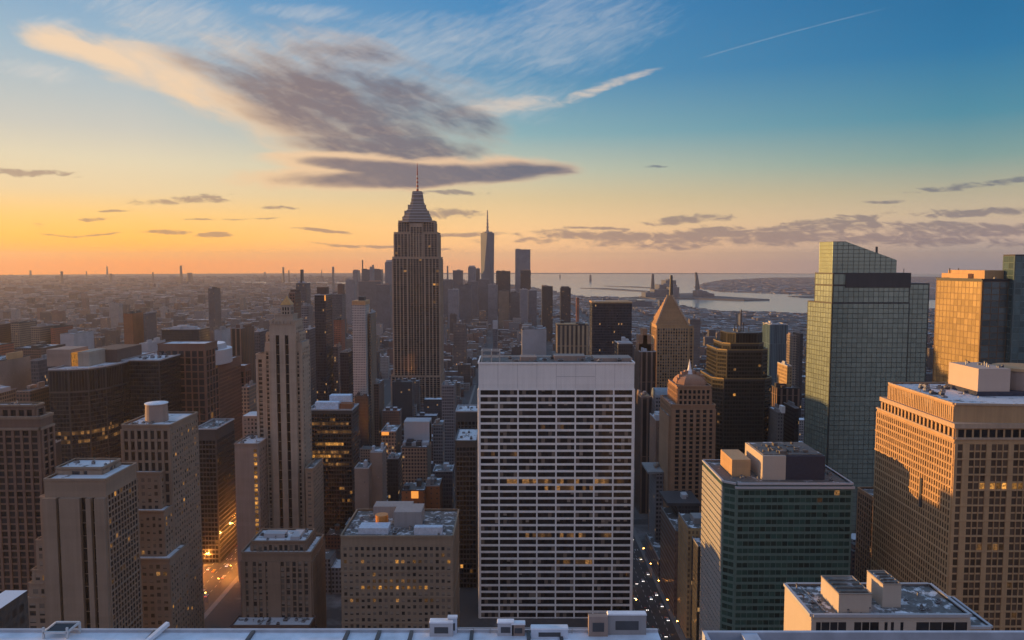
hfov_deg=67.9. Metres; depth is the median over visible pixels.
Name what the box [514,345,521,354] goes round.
building
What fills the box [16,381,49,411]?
office block
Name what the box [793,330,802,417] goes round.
office tower
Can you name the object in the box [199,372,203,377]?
window
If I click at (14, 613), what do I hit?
building
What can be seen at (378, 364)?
building
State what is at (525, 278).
office tower
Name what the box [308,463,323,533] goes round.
windows
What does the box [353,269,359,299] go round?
office tower
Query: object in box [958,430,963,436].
window
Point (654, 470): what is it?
office block
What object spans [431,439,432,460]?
building
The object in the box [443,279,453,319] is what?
office tower
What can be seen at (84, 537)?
window
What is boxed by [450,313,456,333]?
building
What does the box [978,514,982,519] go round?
window
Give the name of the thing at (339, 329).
apartment tower
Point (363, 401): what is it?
office block
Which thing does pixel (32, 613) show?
window
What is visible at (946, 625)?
window
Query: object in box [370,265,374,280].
office tower
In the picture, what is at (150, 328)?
office block
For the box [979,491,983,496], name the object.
window
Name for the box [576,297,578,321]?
office tower
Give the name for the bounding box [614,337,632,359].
office block
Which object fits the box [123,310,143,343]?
office block
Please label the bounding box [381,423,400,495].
office block
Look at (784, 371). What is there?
office block
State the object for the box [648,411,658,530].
office block
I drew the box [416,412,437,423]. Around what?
building
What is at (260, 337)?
office block
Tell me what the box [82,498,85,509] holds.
window
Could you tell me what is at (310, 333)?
office block
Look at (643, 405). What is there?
office block
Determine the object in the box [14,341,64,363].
office block
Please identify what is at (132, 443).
window
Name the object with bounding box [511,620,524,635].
roof box
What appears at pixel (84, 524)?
window
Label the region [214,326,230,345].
office block
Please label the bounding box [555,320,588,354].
office block
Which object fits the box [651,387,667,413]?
office block
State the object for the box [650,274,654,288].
bridge pylon
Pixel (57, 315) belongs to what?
building
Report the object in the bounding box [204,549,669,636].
road markings
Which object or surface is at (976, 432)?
window
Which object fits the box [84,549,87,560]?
window
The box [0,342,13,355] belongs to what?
office block
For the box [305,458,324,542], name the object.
office block
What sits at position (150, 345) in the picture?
office block
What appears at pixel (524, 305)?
office tower
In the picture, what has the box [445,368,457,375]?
building
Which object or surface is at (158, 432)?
window
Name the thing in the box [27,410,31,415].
window
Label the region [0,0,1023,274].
sky
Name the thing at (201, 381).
window
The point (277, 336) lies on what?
window
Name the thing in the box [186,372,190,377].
window
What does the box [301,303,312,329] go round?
office block
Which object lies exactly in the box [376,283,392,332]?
office tower
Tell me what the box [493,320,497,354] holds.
office tower
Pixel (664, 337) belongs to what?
windows
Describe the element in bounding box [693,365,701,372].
building
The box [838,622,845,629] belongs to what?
window
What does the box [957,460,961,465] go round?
window
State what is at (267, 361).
windows
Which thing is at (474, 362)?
building
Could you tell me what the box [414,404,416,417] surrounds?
building
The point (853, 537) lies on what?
building
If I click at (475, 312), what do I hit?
office tower
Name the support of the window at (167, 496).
in the office block at (159, 443)
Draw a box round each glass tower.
[311,394,359,535]
[481,210,493,283]
[699,442,854,639]
[700,309,771,458]
[804,241,929,532]
[932,268,1009,381]
[1002,254,1023,362]
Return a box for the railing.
[457,627,587,632]
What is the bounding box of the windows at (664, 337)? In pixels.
[657,328,691,386]
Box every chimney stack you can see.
[60,271,63,283]
[180,266,182,282]
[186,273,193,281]
[282,267,284,282]
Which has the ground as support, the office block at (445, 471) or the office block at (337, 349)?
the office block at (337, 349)
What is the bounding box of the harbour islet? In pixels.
[620,297,643,298]
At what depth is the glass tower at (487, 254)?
3397.12 m
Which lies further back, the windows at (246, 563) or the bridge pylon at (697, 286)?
the bridge pylon at (697, 286)
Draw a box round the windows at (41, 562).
[29,465,140,627]
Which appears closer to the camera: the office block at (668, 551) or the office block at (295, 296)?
the office block at (668, 551)
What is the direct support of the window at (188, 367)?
in the office tower at (215, 376)
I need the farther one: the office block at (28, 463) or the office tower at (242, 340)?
the office tower at (242, 340)
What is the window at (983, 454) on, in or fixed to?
in the office tower at (948, 505)
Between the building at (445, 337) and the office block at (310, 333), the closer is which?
the office block at (310, 333)
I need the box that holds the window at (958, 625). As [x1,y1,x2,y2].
[955,622,966,629]
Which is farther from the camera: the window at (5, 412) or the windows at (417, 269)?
the windows at (417, 269)
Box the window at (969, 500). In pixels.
[967,498,971,503]
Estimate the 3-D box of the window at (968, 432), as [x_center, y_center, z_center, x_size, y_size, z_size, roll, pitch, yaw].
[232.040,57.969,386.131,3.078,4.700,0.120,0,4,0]
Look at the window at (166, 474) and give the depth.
488.75 m
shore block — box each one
[632,300,651,308]
[736,313,741,325]
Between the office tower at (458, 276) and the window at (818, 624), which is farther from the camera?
the office tower at (458, 276)
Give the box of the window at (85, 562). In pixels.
[84,561,87,572]
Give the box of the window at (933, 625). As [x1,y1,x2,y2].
[930,622,941,629]
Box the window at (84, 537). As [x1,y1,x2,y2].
[83,536,86,547]
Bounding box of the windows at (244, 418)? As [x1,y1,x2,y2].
[244,418,268,527]
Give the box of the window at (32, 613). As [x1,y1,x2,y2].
[30,611,35,615]
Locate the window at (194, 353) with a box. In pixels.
[192,351,196,356]
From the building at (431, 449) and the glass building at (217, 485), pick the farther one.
the building at (431, 449)
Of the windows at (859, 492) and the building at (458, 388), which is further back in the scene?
the building at (458, 388)
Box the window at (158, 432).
[157,431,160,438]
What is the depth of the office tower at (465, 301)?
3104.16 m
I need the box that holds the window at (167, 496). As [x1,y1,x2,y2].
[166,495,169,502]
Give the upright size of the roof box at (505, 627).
1.187 m
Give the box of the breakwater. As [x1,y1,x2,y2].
[612,286,649,287]
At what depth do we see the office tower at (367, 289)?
3199.99 m
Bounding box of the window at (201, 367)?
[199,365,203,370]
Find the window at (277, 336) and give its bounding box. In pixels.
[276,335,278,344]
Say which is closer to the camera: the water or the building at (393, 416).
the building at (393, 416)
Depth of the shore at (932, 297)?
5771.79 m
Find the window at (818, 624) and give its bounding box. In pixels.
[816,622,820,629]
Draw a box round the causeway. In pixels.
[584,288,644,291]
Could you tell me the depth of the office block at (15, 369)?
802.27 m
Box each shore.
[700,277,935,294]
[788,295,935,299]
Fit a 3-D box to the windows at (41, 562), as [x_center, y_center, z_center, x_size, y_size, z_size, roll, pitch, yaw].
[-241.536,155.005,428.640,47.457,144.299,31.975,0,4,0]
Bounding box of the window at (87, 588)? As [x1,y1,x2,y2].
[85,587,88,597]
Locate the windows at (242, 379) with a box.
[206,348,250,429]
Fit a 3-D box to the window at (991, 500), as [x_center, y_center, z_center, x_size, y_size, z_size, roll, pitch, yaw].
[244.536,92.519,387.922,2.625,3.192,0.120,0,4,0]
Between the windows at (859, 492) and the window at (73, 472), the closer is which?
the window at (73, 472)
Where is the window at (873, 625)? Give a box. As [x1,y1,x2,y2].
[870,622,878,629]
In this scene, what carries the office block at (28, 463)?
on the ground
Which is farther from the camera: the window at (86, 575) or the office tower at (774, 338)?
the office tower at (774, 338)
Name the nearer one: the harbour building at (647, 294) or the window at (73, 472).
the window at (73, 472)
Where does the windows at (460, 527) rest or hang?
in the glass building at (466, 472)
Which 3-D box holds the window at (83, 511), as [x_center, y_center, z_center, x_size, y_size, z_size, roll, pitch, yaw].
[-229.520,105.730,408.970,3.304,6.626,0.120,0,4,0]
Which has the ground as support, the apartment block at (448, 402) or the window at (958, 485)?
the apartment block at (448, 402)
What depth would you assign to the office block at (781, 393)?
798.57 m
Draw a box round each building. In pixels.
[0,590,28,627]
[46,344,181,463]
[51,310,65,321]
[105,330,119,345]
[109,302,122,326]
[198,418,236,562]
[230,319,240,327]
[230,615,316,627]
[325,523,343,548]
[325,550,335,593]
[331,559,340,593]
[346,335,352,348]
[360,445,371,462]
[376,334,379,350]
[377,351,379,378]
[380,355,389,378]
[382,407,401,445]
[392,379,413,428]
[401,378,420,410]
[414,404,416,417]
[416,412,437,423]
[424,397,441,419]
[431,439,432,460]
[444,324,446,344]
[444,343,452,354]
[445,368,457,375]
[449,380,460,397]
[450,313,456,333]
[453,321,466,364]
[454,428,477,587]
[456,396,462,407]
[458,362,470,386]
[461,379,469,390]
[473,330,482,342]
[473,359,476,368]
[477,322,486,325]
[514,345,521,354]
[641,291,653,296]
[650,288,668,296]
[655,283,676,288]
[661,279,675,284]
[666,286,678,297]
[688,316,700,367]
[693,290,706,296]
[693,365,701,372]
[704,292,713,296]
[799,417,803,441]
[801,398,804,408]
[850,542,855,575]
[851,533,855,541]
[926,348,932,369]
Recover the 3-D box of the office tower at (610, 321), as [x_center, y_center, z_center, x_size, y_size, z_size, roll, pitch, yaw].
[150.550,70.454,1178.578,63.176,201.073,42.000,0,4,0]
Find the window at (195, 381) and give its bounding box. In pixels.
[193,379,197,384]
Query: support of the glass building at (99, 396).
on the ground
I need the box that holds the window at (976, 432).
[974,430,979,436]
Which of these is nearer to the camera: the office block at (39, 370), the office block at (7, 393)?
the office block at (7, 393)
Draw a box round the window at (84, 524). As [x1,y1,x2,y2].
[83,523,86,534]
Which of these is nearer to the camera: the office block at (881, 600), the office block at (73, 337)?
the office block at (881, 600)
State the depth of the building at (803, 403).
1291.58 m
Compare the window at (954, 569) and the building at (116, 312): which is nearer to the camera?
the window at (954, 569)
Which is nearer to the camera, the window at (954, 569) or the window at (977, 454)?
the window at (977, 454)
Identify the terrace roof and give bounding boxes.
[0,622,660,639]
[702,630,1023,639]
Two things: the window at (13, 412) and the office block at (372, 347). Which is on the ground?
the office block at (372, 347)
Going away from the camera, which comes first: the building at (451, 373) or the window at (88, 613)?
the window at (88, 613)
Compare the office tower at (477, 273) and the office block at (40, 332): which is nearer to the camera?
the office block at (40, 332)
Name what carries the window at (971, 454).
in the office tower at (948, 505)
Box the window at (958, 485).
[956,483,960,488]
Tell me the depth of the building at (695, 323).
1742.19 m
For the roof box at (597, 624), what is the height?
1.647 m
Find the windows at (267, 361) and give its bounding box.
[259,307,310,527]
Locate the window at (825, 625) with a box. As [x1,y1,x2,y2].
[821,622,829,629]
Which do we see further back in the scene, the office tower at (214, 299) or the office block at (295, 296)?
the office tower at (214, 299)
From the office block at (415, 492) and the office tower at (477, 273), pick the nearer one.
the office block at (415, 492)
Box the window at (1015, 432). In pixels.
[1013,430,1018,436]
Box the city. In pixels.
[0,274,936,444]
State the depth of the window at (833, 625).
258.37 m
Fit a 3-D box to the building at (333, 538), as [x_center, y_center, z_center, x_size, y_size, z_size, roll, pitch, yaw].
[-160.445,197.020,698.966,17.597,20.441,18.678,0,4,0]
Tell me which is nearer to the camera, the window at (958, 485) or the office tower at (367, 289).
the window at (958, 485)
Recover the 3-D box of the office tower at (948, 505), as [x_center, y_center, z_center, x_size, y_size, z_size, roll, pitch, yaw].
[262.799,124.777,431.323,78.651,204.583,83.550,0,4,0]
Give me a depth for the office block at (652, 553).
643.70 m
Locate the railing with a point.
(473, 628)
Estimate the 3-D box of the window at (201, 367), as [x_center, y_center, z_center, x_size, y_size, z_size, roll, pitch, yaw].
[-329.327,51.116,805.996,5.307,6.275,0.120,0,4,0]
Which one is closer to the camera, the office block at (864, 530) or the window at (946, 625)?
the window at (946, 625)
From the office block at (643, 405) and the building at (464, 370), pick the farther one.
the building at (464, 370)
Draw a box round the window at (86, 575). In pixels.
[85,574,88,585]
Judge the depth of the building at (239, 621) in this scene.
498.14 m
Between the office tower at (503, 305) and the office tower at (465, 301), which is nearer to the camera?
the office tower at (503, 305)
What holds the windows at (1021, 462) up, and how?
in the office tower at (948, 505)
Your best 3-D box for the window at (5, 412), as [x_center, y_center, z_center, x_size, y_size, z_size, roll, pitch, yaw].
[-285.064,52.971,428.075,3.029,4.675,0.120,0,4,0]
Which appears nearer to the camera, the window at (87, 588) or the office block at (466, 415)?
the window at (87, 588)
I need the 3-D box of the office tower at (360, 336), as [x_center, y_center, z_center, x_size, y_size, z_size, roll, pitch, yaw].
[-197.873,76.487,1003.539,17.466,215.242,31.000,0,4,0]
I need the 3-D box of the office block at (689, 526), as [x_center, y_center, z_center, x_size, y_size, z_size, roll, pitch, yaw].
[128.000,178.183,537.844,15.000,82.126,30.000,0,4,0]
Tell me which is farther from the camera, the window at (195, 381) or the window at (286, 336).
the window at (195, 381)
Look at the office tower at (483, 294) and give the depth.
3401.00 m
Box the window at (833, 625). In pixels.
[830,622,836,629]
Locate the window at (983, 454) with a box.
[981,452,985,457]
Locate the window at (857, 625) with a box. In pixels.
[854,622,860,629]
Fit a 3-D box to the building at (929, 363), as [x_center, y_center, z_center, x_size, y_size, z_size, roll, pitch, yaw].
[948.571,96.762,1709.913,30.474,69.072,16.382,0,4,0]
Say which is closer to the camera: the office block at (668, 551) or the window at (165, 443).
the window at (165, 443)
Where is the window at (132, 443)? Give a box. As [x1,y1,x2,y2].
[131,442,134,449]
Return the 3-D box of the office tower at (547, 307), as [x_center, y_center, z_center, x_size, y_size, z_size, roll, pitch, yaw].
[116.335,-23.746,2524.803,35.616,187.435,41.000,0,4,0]
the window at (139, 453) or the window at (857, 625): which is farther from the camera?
the window at (139, 453)
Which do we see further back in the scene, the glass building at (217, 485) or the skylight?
the glass building at (217, 485)
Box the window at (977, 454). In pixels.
[975,452,979,457]
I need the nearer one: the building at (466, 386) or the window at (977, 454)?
the window at (977, 454)
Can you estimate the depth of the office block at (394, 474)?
734.24 m
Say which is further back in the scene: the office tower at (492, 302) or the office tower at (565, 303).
the office tower at (492, 302)
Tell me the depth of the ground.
584.80 m
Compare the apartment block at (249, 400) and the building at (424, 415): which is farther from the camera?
the building at (424, 415)
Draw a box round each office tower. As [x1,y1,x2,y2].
[157,340,250,440]
[208,287,220,331]
[230,323,255,382]
[296,270,310,305]
[314,287,333,400]
[332,267,334,293]
[332,284,345,348]
[346,278,356,323]
[352,296,369,399]
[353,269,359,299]
[358,280,381,309]
[362,260,382,283]
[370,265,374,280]
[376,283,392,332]
[385,260,392,326]
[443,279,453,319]
[448,288,458,327]
[453,269,462,288]
[459,283,471,322]
[467,280,478,317]
[468,266,475,280]
[476,268,479,280]
[478,279,488,316]
[478,349,634,618]
[488,283,497,324]
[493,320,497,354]
[496,270,509,303]
[498,290,508,328]
[510,291,519,319]
[515,249,529,291]
[520,269,530,289]
[520,288,527,322]
[528,289,536,324]
[541,285,552,341]
[560,286,570,322]
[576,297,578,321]
[589,300,631,354]
[634,327,655,468]
[649,275,693,386]
[762,321,787,385]
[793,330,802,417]
[870,360,1023,629]
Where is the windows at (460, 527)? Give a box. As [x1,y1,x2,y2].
[459,526,475,586]
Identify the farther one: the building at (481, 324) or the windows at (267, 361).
the building at (481, 324)
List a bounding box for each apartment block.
[242,380,256,415]
[433,418,444,468]
[442,380,455,470]
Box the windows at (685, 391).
[663,390,712,510]
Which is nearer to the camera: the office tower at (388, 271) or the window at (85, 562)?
the window at (85, 562)
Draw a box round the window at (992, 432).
[989,430,994,436]
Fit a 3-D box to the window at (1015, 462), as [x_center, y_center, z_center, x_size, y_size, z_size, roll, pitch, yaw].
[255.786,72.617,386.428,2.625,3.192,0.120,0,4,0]
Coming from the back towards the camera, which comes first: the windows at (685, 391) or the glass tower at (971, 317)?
the windows at (685, 391)
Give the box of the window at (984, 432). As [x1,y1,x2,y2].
[982,430,987,436]
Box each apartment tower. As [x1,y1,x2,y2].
[334,317,344,350]
[786,332,796,385]
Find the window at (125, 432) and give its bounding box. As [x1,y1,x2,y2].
[124,431,127,438]
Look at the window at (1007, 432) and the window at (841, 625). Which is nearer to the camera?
the window at (841, 625)
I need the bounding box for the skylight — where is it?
[42,621,80,638]
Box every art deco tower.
[255,296,311,527]
[659,360,715,512]
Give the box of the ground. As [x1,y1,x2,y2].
[7,273,791,639]
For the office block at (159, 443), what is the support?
on the ground
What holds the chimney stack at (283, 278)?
on the ground
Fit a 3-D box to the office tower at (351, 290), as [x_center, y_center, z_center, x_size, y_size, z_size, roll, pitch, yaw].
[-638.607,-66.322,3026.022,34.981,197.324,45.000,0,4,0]
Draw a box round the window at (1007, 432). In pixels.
[1005,430,1010,436]
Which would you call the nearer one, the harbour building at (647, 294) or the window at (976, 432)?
the window at (976, 432)
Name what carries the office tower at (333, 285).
on the ground
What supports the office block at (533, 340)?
on the ground
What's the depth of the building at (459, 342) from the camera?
1697.63 m
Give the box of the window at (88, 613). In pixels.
[86,612,89,623]
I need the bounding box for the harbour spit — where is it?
[638,293,769,300]
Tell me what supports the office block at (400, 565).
on the ground
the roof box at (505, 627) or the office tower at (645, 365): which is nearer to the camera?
the roof box at (505, 627)
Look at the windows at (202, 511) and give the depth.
665.28 m
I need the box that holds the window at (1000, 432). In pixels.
[997,430,1002,436]
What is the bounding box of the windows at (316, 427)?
[312,409,358,533]
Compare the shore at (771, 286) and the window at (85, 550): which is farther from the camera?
the shore at (771, 286)
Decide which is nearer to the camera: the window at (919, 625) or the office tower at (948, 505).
the window at (919, 625)
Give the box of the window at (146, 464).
[145,463,148,470]
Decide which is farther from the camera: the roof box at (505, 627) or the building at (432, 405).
the building at (432, 405)
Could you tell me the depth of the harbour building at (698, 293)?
5564.29 m
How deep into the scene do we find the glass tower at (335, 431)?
712.53 m
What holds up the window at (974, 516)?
in the office tower at (948, 505)
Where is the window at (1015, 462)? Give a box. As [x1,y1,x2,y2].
[1013,460,1017,465]
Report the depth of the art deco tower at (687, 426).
630.02 m
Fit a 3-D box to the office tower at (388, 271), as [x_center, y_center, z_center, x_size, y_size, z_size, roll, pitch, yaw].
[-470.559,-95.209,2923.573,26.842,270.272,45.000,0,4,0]
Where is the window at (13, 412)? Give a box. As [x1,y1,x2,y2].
[11,410,15,415]
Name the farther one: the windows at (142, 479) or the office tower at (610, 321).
the office tower at (610, 321)
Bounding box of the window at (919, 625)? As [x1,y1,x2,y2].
[916,622,928,629]
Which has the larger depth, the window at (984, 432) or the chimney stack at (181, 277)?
the chimney stack at (181, 277)
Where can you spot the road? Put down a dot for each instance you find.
(663, 625)
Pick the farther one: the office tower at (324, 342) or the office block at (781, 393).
the office tower at (324, 342)
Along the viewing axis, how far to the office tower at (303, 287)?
1902.06 m
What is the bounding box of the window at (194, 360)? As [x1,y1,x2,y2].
[192,358,196,363]
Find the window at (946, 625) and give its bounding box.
[942,622,953,629]
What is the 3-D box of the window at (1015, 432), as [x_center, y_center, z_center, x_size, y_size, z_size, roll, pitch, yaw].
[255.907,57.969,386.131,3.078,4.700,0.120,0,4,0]
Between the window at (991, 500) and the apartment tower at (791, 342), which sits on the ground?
the apartment tower at (791, 342)
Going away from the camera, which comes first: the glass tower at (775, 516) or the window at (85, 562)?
the window at (85, 562)
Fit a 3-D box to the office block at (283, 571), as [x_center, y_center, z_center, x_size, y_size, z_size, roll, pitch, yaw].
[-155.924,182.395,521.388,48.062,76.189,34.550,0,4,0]
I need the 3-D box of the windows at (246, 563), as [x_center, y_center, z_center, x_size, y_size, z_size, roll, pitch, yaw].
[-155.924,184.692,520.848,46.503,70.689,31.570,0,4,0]
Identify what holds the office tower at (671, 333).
on the ground
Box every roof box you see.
[429,618,453,636]
[447,615,457,633]
[497,619,513,635]
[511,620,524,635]
[530,624,568,638]
[588,613,607,636]
[607,611,646,634]
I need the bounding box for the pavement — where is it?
[204,385,685,639]
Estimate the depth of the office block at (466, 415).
668.49 m
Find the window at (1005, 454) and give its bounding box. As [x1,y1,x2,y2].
[1003,452,1007,457]
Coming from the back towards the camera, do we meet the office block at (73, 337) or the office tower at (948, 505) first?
the office block at (73, 337)
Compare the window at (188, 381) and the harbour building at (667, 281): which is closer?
the window at (188, 381)
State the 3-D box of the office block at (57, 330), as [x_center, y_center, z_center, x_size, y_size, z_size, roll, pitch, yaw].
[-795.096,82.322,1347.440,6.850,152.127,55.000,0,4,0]
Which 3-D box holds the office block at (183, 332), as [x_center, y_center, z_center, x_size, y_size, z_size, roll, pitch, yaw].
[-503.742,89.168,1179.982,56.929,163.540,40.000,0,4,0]
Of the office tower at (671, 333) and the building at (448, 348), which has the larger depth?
the building at (448, 348)
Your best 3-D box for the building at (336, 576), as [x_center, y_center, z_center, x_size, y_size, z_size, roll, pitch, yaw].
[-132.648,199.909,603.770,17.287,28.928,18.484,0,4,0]
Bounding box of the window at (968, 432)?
[966,430,971,436]
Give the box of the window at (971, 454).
[969,452,973,457]
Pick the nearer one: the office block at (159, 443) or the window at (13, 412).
the window at (13, 412)
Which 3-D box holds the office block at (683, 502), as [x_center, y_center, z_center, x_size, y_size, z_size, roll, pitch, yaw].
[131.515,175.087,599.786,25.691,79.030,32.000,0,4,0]
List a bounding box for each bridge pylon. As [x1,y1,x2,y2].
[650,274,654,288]
[695,272,699,289]
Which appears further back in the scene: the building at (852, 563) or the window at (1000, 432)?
the building at (852, 563)
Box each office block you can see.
[0,321,10,342]
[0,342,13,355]
[0,351,30,390]
[0,385,16,401]
[0,400,56,592]
[10,321,35,347]
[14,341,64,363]
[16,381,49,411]
[28,457,142,627]
[30,324,59,344]
[30,354,52,384]
[50,323,72,343]
[55,440,61,465]
[60,329,93,348]
[120,401,204,627]
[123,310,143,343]
[139,337,164,350]
[143,311,156,341]
[162,325,209,341]
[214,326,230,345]
[234,411,268,582]
[240,528,326,627]
[254,328,266,374]
[289,289,300,317]
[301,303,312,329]
[305,325,316,405]
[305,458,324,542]
[333,342,341,393]
[340,348,353,401]
[340,501,459,627]
[354,392,370,446]
[354,459,371,510]
[369,309,376,445]
[370,443,386,508]
[374,378,383,446]
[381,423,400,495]
[387,452,402,500]
[402,418,431,485]
[402,478,426,508]
[425,474,442,508]
[433,462,454,508]
[455,404,477,433]
[522,324,545,354]
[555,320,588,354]
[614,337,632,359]
[635,389,650,513]
[642,462,663,541]
[645,533,659,581]
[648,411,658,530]
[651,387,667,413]
[659,491,700,517]
[660,506,677,615]
[677,512,701,637]
[690,531,700,639]
[767,403,784,441]
[771,382,799,440]
[777,361,791,386]
[783,400,798,441]
[783,570,992,629]
[854,487,873,581]
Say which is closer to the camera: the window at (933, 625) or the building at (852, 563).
the window at (933, 625)
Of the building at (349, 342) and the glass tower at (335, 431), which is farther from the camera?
the building at (349, 342)
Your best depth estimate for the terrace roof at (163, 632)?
61.54 m
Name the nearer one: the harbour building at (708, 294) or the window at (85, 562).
the window at (85, 562)
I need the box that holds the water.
[258,274,941,312]
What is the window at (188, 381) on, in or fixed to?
in the office tower at (215, 376)
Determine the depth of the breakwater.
8223.76 m
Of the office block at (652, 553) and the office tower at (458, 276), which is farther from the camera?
the office tower at (458, 276)
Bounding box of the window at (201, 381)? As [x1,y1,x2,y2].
[199,379,203,384]
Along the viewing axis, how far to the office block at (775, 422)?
713.89 m
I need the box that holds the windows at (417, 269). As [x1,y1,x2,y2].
[392,223,439,403]
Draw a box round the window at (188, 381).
[186,379,190,384]
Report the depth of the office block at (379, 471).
667.99 m
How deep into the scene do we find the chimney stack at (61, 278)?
8479.04 m
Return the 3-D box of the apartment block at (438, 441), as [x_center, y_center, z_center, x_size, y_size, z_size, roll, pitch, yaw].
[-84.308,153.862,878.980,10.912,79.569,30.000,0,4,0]
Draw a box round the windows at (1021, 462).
[872,386,1023,629]
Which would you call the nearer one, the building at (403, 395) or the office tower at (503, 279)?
the building at (403, 395)
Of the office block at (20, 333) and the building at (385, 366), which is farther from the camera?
the building at (385, 366)
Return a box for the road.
[203,306,701,639]
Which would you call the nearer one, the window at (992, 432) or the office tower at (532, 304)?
the window at (992, 432)
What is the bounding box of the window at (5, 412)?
[3,410,7,415]
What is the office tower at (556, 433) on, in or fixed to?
on the ground
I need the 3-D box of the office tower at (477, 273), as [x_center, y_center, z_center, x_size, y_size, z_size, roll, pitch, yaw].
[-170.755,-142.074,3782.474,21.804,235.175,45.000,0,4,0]
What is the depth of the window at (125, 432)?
486.73 m
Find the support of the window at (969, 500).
in the office tower at (948, 505)
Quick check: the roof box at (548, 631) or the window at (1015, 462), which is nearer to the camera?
the roof box at (548, 631)
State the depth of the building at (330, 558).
595.25 m
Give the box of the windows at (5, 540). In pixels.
[0,427,53,592]
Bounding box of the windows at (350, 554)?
[344,547,458,627]
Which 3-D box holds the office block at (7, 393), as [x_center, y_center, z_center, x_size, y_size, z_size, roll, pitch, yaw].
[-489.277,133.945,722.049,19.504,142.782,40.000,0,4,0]
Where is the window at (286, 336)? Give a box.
[285,335,287,344]
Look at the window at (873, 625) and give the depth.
258.37 m
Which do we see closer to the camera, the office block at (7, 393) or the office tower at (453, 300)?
the office block at (7, 393)
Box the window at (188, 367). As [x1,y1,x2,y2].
[186,365,190,370]
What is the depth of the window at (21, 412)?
427.97 m
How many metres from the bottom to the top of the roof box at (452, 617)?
1.466 m
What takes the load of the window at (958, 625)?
in the office block at (881, 600)
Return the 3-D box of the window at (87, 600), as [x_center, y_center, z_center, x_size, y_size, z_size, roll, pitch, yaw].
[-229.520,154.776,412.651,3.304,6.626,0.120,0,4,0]
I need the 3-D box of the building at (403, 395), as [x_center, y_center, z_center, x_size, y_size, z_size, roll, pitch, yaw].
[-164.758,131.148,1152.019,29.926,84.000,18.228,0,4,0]
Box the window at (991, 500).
[989,498,993,503]
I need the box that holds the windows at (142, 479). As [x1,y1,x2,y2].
[137,420,202,627]
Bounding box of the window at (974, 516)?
[972,514,976,519]
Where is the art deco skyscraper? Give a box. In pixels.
[391,164,444,404]
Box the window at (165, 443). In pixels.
[164,442,167,449]
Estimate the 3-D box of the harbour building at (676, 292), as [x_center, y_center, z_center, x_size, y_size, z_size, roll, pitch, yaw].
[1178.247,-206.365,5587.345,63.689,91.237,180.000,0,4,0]
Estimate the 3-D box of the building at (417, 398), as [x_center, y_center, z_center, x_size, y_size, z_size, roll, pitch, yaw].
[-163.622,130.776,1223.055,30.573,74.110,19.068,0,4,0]
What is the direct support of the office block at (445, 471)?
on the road
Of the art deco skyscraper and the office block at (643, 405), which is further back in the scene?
the art deco skyscraper
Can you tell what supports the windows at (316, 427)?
in the glass tower at (335, 431)
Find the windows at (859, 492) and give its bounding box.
[856,492,871,581]
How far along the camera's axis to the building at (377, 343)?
1860.48 m
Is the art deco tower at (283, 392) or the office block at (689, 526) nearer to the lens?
the office block at (689, 526)
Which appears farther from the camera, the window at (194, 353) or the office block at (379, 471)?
the window at (194, 353)
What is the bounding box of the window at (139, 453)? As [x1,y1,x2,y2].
[138,452,141,459]
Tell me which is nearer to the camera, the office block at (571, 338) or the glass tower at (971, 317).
the glass tower at (971, 317)
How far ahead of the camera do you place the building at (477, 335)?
2366.88 m
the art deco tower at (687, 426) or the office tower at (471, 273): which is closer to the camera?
the art deco tower at (687, 426)
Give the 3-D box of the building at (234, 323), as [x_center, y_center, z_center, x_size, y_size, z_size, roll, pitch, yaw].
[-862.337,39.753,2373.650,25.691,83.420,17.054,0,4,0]
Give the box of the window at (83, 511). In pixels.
[82,510,85,522]
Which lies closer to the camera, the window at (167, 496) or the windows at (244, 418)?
the window at (167, 496)
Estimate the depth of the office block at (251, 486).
613.44 m
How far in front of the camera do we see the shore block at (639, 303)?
4305.50 m
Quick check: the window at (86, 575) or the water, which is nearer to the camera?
the window at (86, 575)
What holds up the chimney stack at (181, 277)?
on the ground
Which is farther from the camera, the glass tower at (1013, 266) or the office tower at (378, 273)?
the office tower at (378, 273)
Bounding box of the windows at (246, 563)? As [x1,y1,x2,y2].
[245,537,311,616]
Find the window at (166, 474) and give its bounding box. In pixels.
[165,473,168,481]
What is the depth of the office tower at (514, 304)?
3054.51 m
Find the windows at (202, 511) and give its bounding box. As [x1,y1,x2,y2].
[201,431,236,562]
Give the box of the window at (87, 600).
[86,599,89,610]
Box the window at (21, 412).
[19,410,23,415]
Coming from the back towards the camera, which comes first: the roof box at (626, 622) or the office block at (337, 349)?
the office block at (337, 349)
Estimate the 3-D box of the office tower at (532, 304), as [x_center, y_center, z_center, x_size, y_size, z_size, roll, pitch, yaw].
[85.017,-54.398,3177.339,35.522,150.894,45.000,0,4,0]
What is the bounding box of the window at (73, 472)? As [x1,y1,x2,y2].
[72,471,79,474]
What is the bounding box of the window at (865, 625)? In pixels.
[862,622,868,629]
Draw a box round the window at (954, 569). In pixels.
[952,567,956,572]
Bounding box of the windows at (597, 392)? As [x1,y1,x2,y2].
[481,390,631,616]

